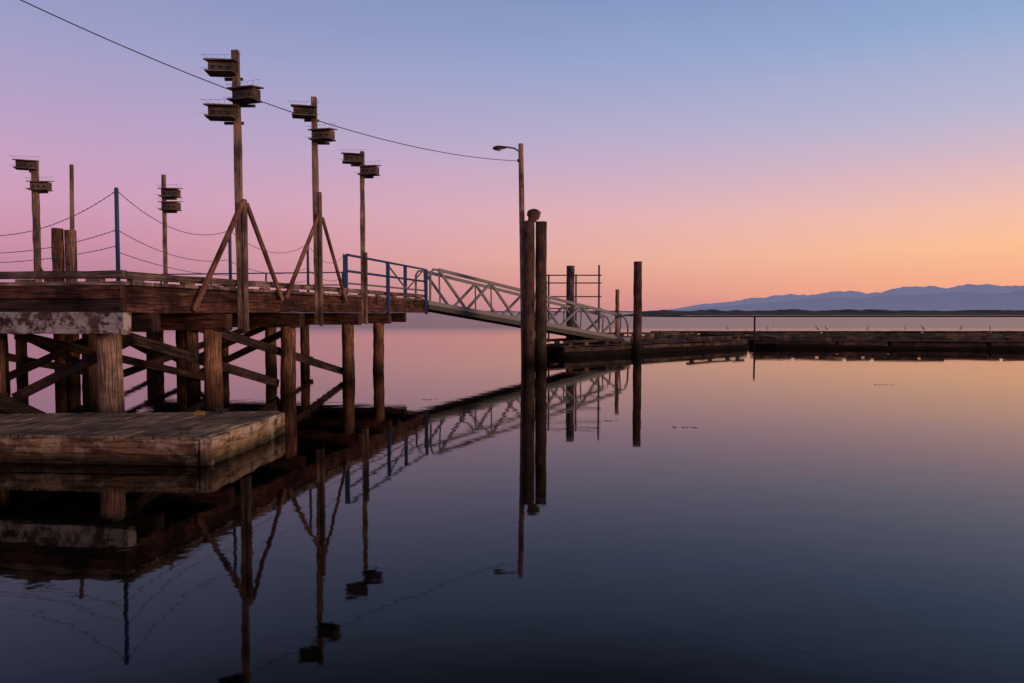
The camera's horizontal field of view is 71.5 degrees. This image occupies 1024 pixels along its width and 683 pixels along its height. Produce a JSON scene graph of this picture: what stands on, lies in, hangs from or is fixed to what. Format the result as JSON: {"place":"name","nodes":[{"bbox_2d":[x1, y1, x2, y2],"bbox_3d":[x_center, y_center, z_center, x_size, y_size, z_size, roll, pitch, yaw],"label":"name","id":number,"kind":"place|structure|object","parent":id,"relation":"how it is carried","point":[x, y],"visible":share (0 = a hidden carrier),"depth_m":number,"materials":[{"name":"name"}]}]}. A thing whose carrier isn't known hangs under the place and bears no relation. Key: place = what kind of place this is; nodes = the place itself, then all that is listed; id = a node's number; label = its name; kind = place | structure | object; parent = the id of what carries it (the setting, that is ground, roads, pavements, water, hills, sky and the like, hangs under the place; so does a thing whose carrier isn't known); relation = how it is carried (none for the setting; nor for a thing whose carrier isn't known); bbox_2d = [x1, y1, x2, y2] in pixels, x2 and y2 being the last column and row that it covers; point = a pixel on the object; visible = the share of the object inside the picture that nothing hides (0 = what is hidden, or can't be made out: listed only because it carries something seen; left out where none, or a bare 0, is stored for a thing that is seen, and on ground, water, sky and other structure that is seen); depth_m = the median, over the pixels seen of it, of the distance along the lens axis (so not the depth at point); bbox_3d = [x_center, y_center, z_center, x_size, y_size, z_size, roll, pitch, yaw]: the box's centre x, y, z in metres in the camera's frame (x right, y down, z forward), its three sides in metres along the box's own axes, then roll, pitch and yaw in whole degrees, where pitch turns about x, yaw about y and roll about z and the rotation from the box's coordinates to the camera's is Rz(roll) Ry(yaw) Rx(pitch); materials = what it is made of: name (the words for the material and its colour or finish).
{"place":"outdoors","nodes":[
{"label":"outdoors","id":0,"kind":"place"},
{"bbox_2d":[160,272,342,287],"bbox_3d":[-12.912,-2.731,35.052,9.941,1.310,0.082,0,2,11],"label":"railing","id":1,"kind":"object","parent":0,"point":[260,273],"visible":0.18,"depth_m":34.84,"materials":[{"name":"brown wood"}]},
{"bbox_2d":[0,312,1023,682],"bbox_3d":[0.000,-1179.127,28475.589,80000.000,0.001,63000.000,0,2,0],"label":"water","id":2,"kind":"structure","parent":0,"point":[440,498],"depth_m":8.11,"materials":[{"name":"pink liquid"}]},
{"bbox_2d":[51,228,67,382],"bbox_3d":[-15.258,-0.445,24.000,0.408,6.707,0.394,0,2,0],"label":"piling","id":3,"kind":"object","parent":2,"relation":"in","point":[57,239],"visible":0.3,"depth_m":23.79,"materials":[{"name":"brown wood"}]},
{"bbox_2d":[64,230,80,382],"bbox_3d":[-14.889,-0.424,24.101,0.403,6.661,0.384,0,2,0],"label":"piling","id":4,"kind":"object","parent":2,"relation":"in","point":[74,377],"visible":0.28,"depth_m":23.96,"materials":[{"name":"brown wood"}]},
{"bbox_2d":[0,409,284,465],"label":"swim float","id":5,"kind":"object","parent":2,"relation":"on","point":[209,438],"visible":0.95,"depth_m":11.47,"materials":[{"name":"brown wood"}]},
{"bbox_2d":[191,411,204,415],"bbox_3d":[-5.900,1.354,13.368,0.264,0.087,0.200,0,2,0],"label":"wood block","id":6,"kind":"object","parent":5,"relation":"on","point":[198,413],"visible":1,"depth_m":13.32,"materials":[{"name":"brown wood"}]},
{"bbox_2d":[0,270,425,413],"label":"pier","id":7,"kind":"structure","parent":2,"relation":"in","point":[100,314],"depth_m":17.47,"materials":[{"name":"brown wood"}]},
{"bbox_2d":[29,160,51,281],"bbox_3d":[-17.425,-4.260,26.867,1.627,5.127,0.252,0,2,0],"label":"birdhouse pole","id":8,"kind":"object","parent":7,"relation":"on","point":[36,236],"visible":0.56,"depth_m":26.78,"materials":[{"name":"brown wood"}]},
{"bbox_2d":[9,156,39,170],"bbox_3d":[-18.150,-6.679,26.551,1.040,0.502,0.543,-1,3,-20],"label":"birdhouse","id":9,"kind":"object","parent":8,"relation":"attached to","point":[23,164],"visible":1,"depth_m":26.44,"materials":[{"name":"brown wood"}]},
{"bbox_2d":[26,177,53,190],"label":"birdhouse","id":10,"kind":"object","parent":8,"relation":"attached to","point":[39,185],"visible":1,"depth_m":26.49,"materials":[{"name":"brown wood"}]},
{"bbox_2d":[69,164,74,281],"bbox_3d":[-14.398,-3.668,23.268,0.191,4.202,0.142,0,2,0],"label":"wooden post","id":11,"kind":"object","parent":7,"relation":"on","point":[72,223],"visible":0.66,"depth_m":23.21,"materials":[{"name":"brown wood"}]},
{"bbox_2d":[161,174,176,283],"bbox_3d":[-13.422,-4.133,27.889,0.534,4.761,0.222,0,2,0],"label":"birdhouse pole","id":12,"kind":"object","parent":7,"relation":"on","point":[164,221],"visible":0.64,"depth_m":27.81,"materials":[{"name":"brown wood"}]},
{"bbox_2d":[156,197,182,210],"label":"birdhouse","id":13,"kind":"object","parent":12,"relation":"attached to","point":[169,205],"visible":1,"depth_m":27.51,"materials":[{"name":"brown wood"}]},
{"bbox_2d":[157,184,182,197],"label":"birdhouse","id":14,"kind":"object","parent":12,"relation":"attached to","point":[166,192],"visible":1,"depth_m":27.48,"materials":[{"name":"brown wood"}]},
{"bbox_2d":[0,187,344,291],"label":"chain railing","id":15,"kind":"object","parent":7,"relation":"on","point":[116,192],"visible":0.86,"depth_m":14.84,"materials":[{"name":"metal"}]},
{"bbox_2d":[191,49,283,330],"bbox_3d":[-7.074,-3.858,18.363,0.783,7.192,4.124,1,3,18],"label":"birdhouse pole","id":16,"kind":"object","parent":7,"relation":"on","point":[239,222],"visible":0.94,"depth_m":18.31,"materials":[{"name":"brown wood"}]},
{"bbox_2d":[202,99,237,121],"bbox_3d":[-7.378,-5.907,18.069,1.040,0.502,0.543,0,2,-6],"label":"birdhouse","id":17,"kind":"object","parent":16,"relation":"attached to","point":[221,112],"visible":1,"depth_m":17.96,"materials":[{"name":"brown wood"}]},
{"bbox_2d":[202,54,239,76],"bbox_3d":[-7.359,-7.026,18.023,1.040,0.502,0.543,0,2,-6],"label":"birdhouse","id":18,"kind":"object","parent":16,"relation":"attached to","point":[220,67],"visible":1,"depth_m":17.92,"materials":[{"name":"brown wood"}]},
{"bbox_2d":[223,79,263,104],"bbox_3d":[-6.781,-6.346,18.053,1.040,0.502,0.543,1,2,16],"label":"birdhouse","id":19,"kind":"object","parent":16,"relation":"attached to","point":[246,94],"visible":0.99,"depth_m":17.96,"materials":[{"name":"brown wood"}]},
{"bbox_2d":[284,96,347,325],"bbox_3d":[-6.250,-4.108,22.600,0.775,7.234,4.272,1,2,18],"label":"birdhouse pole","id":20,"kind":"object","parent":7,"relation":"on","point":[315,233],"visible":0.97,"depth_m":22.57,"materials":[{"name":"brown wood"}]},
{"bbox_2d":[289,101,318,118],"bbox_3d":[-6.528,-7.282,22.287,1.040,0.502,0.543,-1,2,-14],"label":"birdhouse","id":21,"kind":"object","parent":20,"relation":"attached to","point":[301,111],"visible":1,"depth_m":22.18,"materials":[{"name":"brown wood"}]},
{"bbox_2d":[306,123,337,142],"bbox_3d":[-5.945,-6.563,22.317,1.040,0.502,0.543,1,2,13],"label":"birdhouse","id":22,"kind":"object","parent":20,"relation":"attached to","point":[323,135],"visible":1,"depth_m":22.21,"materials":[{"name":"brown wood"}]},
{"bbox_2d":[351,151,373,323],"bbox_3d":[-5.544,-3.823,26.333,0.836,6.360,0.255,0,2,0],"label":"birdhouse pole","id":23,"kind":"object","parent":7,"relation":"on","point":[364,282],"visible":0.94,"depth_m":26.27,"materials":[{"name":"brown wood"}]},
{"bbox_2d":[337,149,364,164],"bbox_3d":[-5.845,-6.776,25.993,1.040,0.502,0.543,-1,2,-14],"label":"birdhouse","id":24,"kind":"object","parent":23,"relation":"attached to","point":[351,158],"visible":1,"depth_m":25.89,"materials":[{"name":"brown wood"}]},
{"bbox_2d":[354,160,381,176],"bbox_3d":[-5.232,-6.336,26.011,1.040,0.502,0.543,1,2,12],"label":"birdhouse","id":25,"kind":"object","parent":23,"relation":"attached to","point":[368,170],"visible":1,"depth_m":25.90,"materials":[{"name":"brown wood"}]},
{"bbox_2d":[344,254,427,313],"bbox_3d":[-4.981,-2.205,29.455,0.330,2.165,8.860,0,2,11],"label":"pipe railing","id":26,"kind":"object","parent":7,"relation":"on","point":[388,277],"visible":0.86,"depth_m":28.77,"materials":[{"name":"metal"}]},
{"bbox_2d":[493,143,524,362],"bbox_3d":[-0.066,-3.481,33.247,1.678,11.407,0.427,0,2,-11],"label":"street lamp","id":27,"kind":"object","parent":2,"relation":"in","point":[520,159],"visible":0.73,"depth_m":33.09,"materials":[{"name":"metal"}]},
{"bbox_2d":[20,0,515,160],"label":"overhead cable","id":28,"kind":"object","parent":27,"relation":"attached to","point":[231,90],"visible":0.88,"depth_m":20.48,"materials":[{"name":"black plastic"}]},
{"bbox_2d":[523,209,540,363],"bbox_3d":[0.893,-1.803,33.081,0.805,8.660,0.600,0,2,-11],"label":"piling","id":29,"kind":"object","parent":2,"relation":"in","point":[533,215],"visible":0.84,"depth_m":32.83,"materials":[{"name":"brown wood"}]},
{"bbox_2d":[535,221,546,363],"bbox_3d":[1.355,-1.516,33.165,0.568,8.086,0.539,2,3,37],"label":"piling","id":30,"kind":"object","parent":2,"relation":"in","point":[541,297],"visible":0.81,"depth_m":32.94,"materials":[{"name":"brown wood"}]},
{"bbox_2d":[566,266,574,339],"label":"piling","id":31,"kind":"object","parent":2,"relation":"in","point":[570,322],"visible":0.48,"depth_m":40.73,"materials":[{"name":"brown wood"}]},
{"bbox_2d":[615,289,618,345],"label":"piling","id":32,"kind":"object","parent":2,"relation":"in","point":[617,311],"visible":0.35,"depth_m":42.48,"materials":[{"name":"brown wood"}]},
{"bbox_2d":[633,261,641,353],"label":"piling","id":33,"kind":"object","parent":2,"relation":"in","point":[637,316],"visible":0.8,"depth_m":40.17,"materials":[{"name":"brown wood"}]},
{"bbox_2d":[583,331,699,340],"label":"floating dock","id":34,"kind":"object","parent":2,"relation":"on","point":[668,335],"visible":0.37,"depth_m":56.70,"materials":[{"name":"brown wood"}]},
{"bbox_2d":[547,334,747,357],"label":"floating dock","id":35,"kind":"object","parent":2,"relation":"on","point":[569,348],"visible":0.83,"depth_m":41.29,"materials":[{"name":"brown wood"}]},
{"bbox_2d":[415,268,630,344],"bbox_3d":[0.997,-1.668,38.255,13.255,4.021,1.725,-2,3,-35],"label":"gangway","id":36,"kind":"object","parent":35,"relation":"on","point":[468,312],"visible":0.78,"depth_m":36.96,"materials":[{"name":"metal"}]},
{"bbox_2d":[547,265,601,342],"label":"steel frame","id":37,"kind":"object","parent":35,"relation":"on","point":[576,283],"visible":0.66,"depth_m":41.66,"materials":[{"name":"grey metal"}]},
{"bbox_2d":[753,317,755,348],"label":"piling","id":38,"kind":"object","parent":2,"relation":"in","point":[754,333],"visible":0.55,"depth_m":46.57,"materials":[{"name":"brown wood"}]},
{"bbox_2d":[651,331,1023,336],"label":"floating dock","id":39,"kind":"object","parent":2,"relation":"on","point":[711,333],"visible":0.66,"depth_m":62.04,"materials":[{"name":"brown wood"}]},
{"bbox_2d":[726,332,1023,342],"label":"floating dock","id":40,"kind":"object","parent":2,"relation":"on","point":[907,334],"visible":0.18,"depth_m":54.12,"materials":[{"name":"brown wood"}]},
{"bbox_2d":[748,334,1023,349],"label":"floating dock","id":41,"kind":"object","parent":2,"relation":"on","point":[938,342],"visible":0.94,"depth_m":46.55,"materials":[{"name":"brown wood"}]},
{"bbox_2d":[0,0,1023,310],"label":"sky","id":42,"kind":"structure","parent":0,"point":[734,150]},
{"bbox_2d":[488,310,769,311],"bbox_3d":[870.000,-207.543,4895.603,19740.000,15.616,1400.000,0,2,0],"label":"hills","id":43,"kind":"structure","parent":0,"point":[579,311],"depth_m":4465.14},
{"bbox_2d":[612,309,1023,316],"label":"marsh shore","id":44,"kind":"structure","parent":0,"point":[659,313],"depth_m":367.13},
{"bbox_2d":[653,284,1023,310],"bbox_3d":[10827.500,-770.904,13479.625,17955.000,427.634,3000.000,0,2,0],"label":"mountains","id":45,"kind":"structure","parent":0,"point":[952,301],"depth_m":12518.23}
]}

